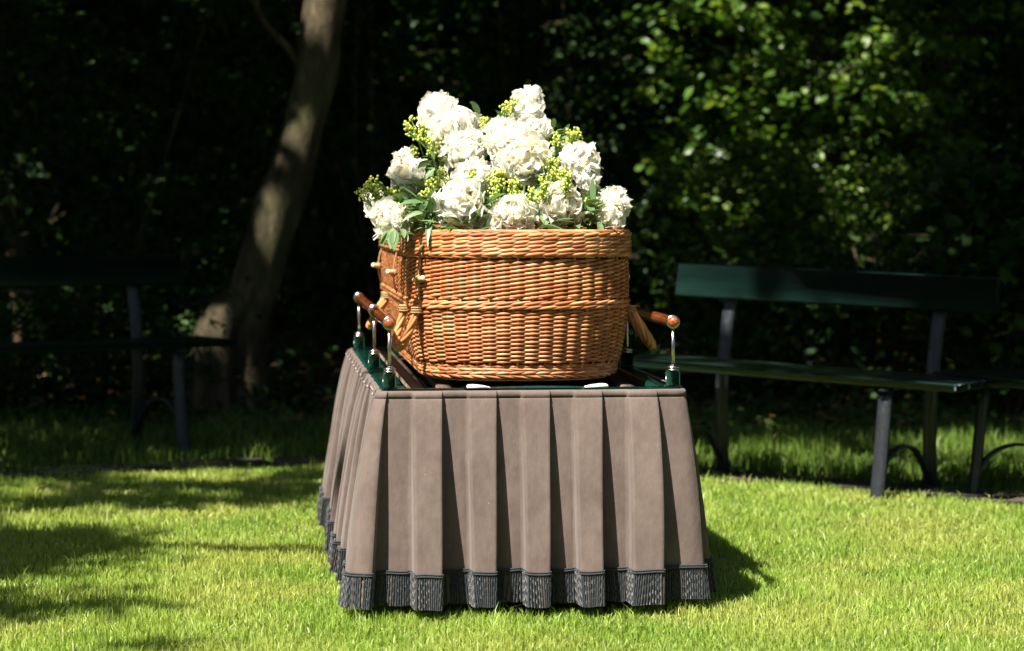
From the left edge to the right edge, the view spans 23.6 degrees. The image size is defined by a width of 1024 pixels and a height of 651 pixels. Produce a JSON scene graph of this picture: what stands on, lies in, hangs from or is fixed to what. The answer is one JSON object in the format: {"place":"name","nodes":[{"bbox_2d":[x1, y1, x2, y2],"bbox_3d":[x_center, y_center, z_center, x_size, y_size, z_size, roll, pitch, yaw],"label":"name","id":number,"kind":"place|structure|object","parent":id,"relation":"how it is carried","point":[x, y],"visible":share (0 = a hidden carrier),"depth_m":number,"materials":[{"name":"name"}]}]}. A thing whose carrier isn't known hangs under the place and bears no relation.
{"place":"outdoors","nodes":[
{"label":"outdoors","id":0,"kind":"place"},
{"bbox_2d":[0,455,1023,650],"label":"lawn grass","id":1,"kind":"structure","parent":0,"point":[158,591],"depth_m":6.68,"materials":[{"name":"green plant"}]},
{"bbox_2d":[0,391,1023,492],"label":"rough grass","id":2,"kind":"structure","parent":0,"point":[819,442],"depth_m":10.26,"materials":[{"name":"green plant"}]},
{"bbox_2d":[0,280,1023,650],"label":"ground","id":3,"kind":"structure","parent":0,"point":[288,336],"depth_m":12.12,"materials":[{"name":"green plant"}]},
{"bbox_2d":[6,248,34,386],"bbox_3d":[-2.639,0.012,13.216,0.165,0.855,0.086,0,3,0],"label":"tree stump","id":4,"kind":"object","parent":3,"relation":"on","point":[10,252],"visible":0.17,"depth_m":13.19,"materials":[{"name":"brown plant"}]},
{"bbox_2d":[0,254,236,455],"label":"park bench","id":5,"kind":"object","parent":3,"relation":"on","point":[131,272],"visible":0.98,"depth_m":10.29,"materials":[{"name":"paint"}]},
{"bbox_2d":[0,247,327,420],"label":"bramble bush","id":6,"kind":"object","parent":3,"relation":"on","point":[170,325],"visible":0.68,"depth_m":12.05,"materials":[{"name":"green plant"}]},
{"bbox_2d":[187,0,346,419],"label":"leaning tree","id":7,"kind":"object","parent":3,"relation":"on","point":[280,200],"visible":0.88,"depth_m":11.88,"materials":[{"name":"brown plant"}]},
{"bbox_2d":[0,0,1023,332],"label":"woodland","id":8,"kind":"object","parent":3,"relation":"on","point":[134,20],"visible":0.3,"depth_m":19.07,"materials":[{"name":"green plant"}]},
{"bbox_2d":[0,332,1023,436],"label":"ground cover","id":9,"kind":"object","parent":3,"relation":"on","point":[853,397],"visible":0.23,"depth_m":12.03,"materials":[{"name":"green plant"}]},
{"bbox_2d":[353,292,681,607],"bbox_3d":[-0.045,0.305,7.108,0.760,0.749,1.872,0,3,-6],"label":"bier","id":10,"kind":"object","parent":3,"relation":"on","point":[390,371],"visible":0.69,"depth_m":6.53,"materials":[{"name":"green metal"}]},
{"bbox_2d":[366,225,655,380],"bbox_3d":[-0.046,-0.093,7.159,0.729,0.392,1.817,0,3,-6],"label":"wicker coffin","id":11,"kind":"object","parent":10,"relation":"on","point":[539,304],"visible":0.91,"depth_m":6.30,"materials":[{"name":"orange wicker"}]},
{"bbox_2d":[354,85,632,250],"bbox_3d":[-0.058,-0.434,6.660,0.752,0.449,0.829,0,3,-6],"label":"flower arrangement","id":12,"kind":"object","parent":11,"relation":"on","point":[515,141],"visible":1,"depth_m":6.43,"materials":[{"name":"white plant"}]},
{"bbox_2d":[317,348,716,610],"bbox_3d":[-0.046,0.384,7.098,0.998,0.533,2.143,0,3,-6],"label":"bier drape","id":13,"kind":"object","parent":10,"relation":"hanging from","point":[434,500],"visible":0.87,"depth_m":6.13,"materials":[{"name":"fabric"}]},
{"bbox_2d":[347,0,762,355],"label":"holly bush","id":14,"kind":"object","parent":3,"relation":"on","point":[618,58],"visible":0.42,"depth_m":14.65,"materials":[{"name":"green plant"}]},
{"bbox_2d":[537,0,595,191],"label":"tree","id":15,"kind":"object","parent":3,"relation":"on","point":[550,73],"visible":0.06,"depth_m":17.95,"materials":[{"name":"green plant"}]},
{"bbox_2d":[630,105,946,361],"bbox_3d":[1.495,-0.422,13.320,1.892,1.553,1.397,0,3,0],"label":"hazel bush","id":16,"kind":"object","parent":3,"relation":"on","point":[753,149],"visible":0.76,"depth_m":13.21,"materials":[{"name":"green plant"}]},
{"bbox_2d":[602,0,1023,360],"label":"hazel bush","id":17,"kind":"object","parent":3,"relation":"on","point":[830,108],"visible":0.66,"depth_m":13.86,"materials":[{"name":"green plant"}]},
{"bbox_2d":[623,224,1019,408],"bbox_3d":[1.621,-0.011,12.617,2.353,1.022,1.483,0,3,0],"label":"laurel bush","id":18,"kind":"object","parent":3,"relation":"on","point":[777,346],"visible":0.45,"depth_m":12.49,"materials":[{"name":"green plant"}]},
{"bbox_2d":[871,239,888,388],"bbox_3d":[1.989,-0.005,13.065,0.168,0.905,0.092,0,3,0],"label":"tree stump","id":19,"kind":"object","parent":3,"relation":"on","point":[873,247],"visible":0.2,"depth_m":13.03,"materials":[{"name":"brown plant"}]},
{"bbox_2d":[0,457,1023,507],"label":"path","id":20,"kind":"structure","parent":0,"point":[289,461],"depth_m":9.26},
{"bbox_2d":[618,262,1001,499],"bbox_3d":[1.066,0.220,8.975,1.410,0.841,0.500,4,5,35],"label":"park bench","id":21,"kind":"object","parent":20,"relation":"on","point":[940,296],"visible":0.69,"depth_m":8.94,"materials":[{"name":"paint"}]},
{"bbox_2d":[932,369,1023,493],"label":"park bench","id":22,"kind":"object","parent":20,"relation":"on","point":[1003,378],"visible":0.84,"depth_m":8.66,"materials":[{"name":"paint"}]}
]}

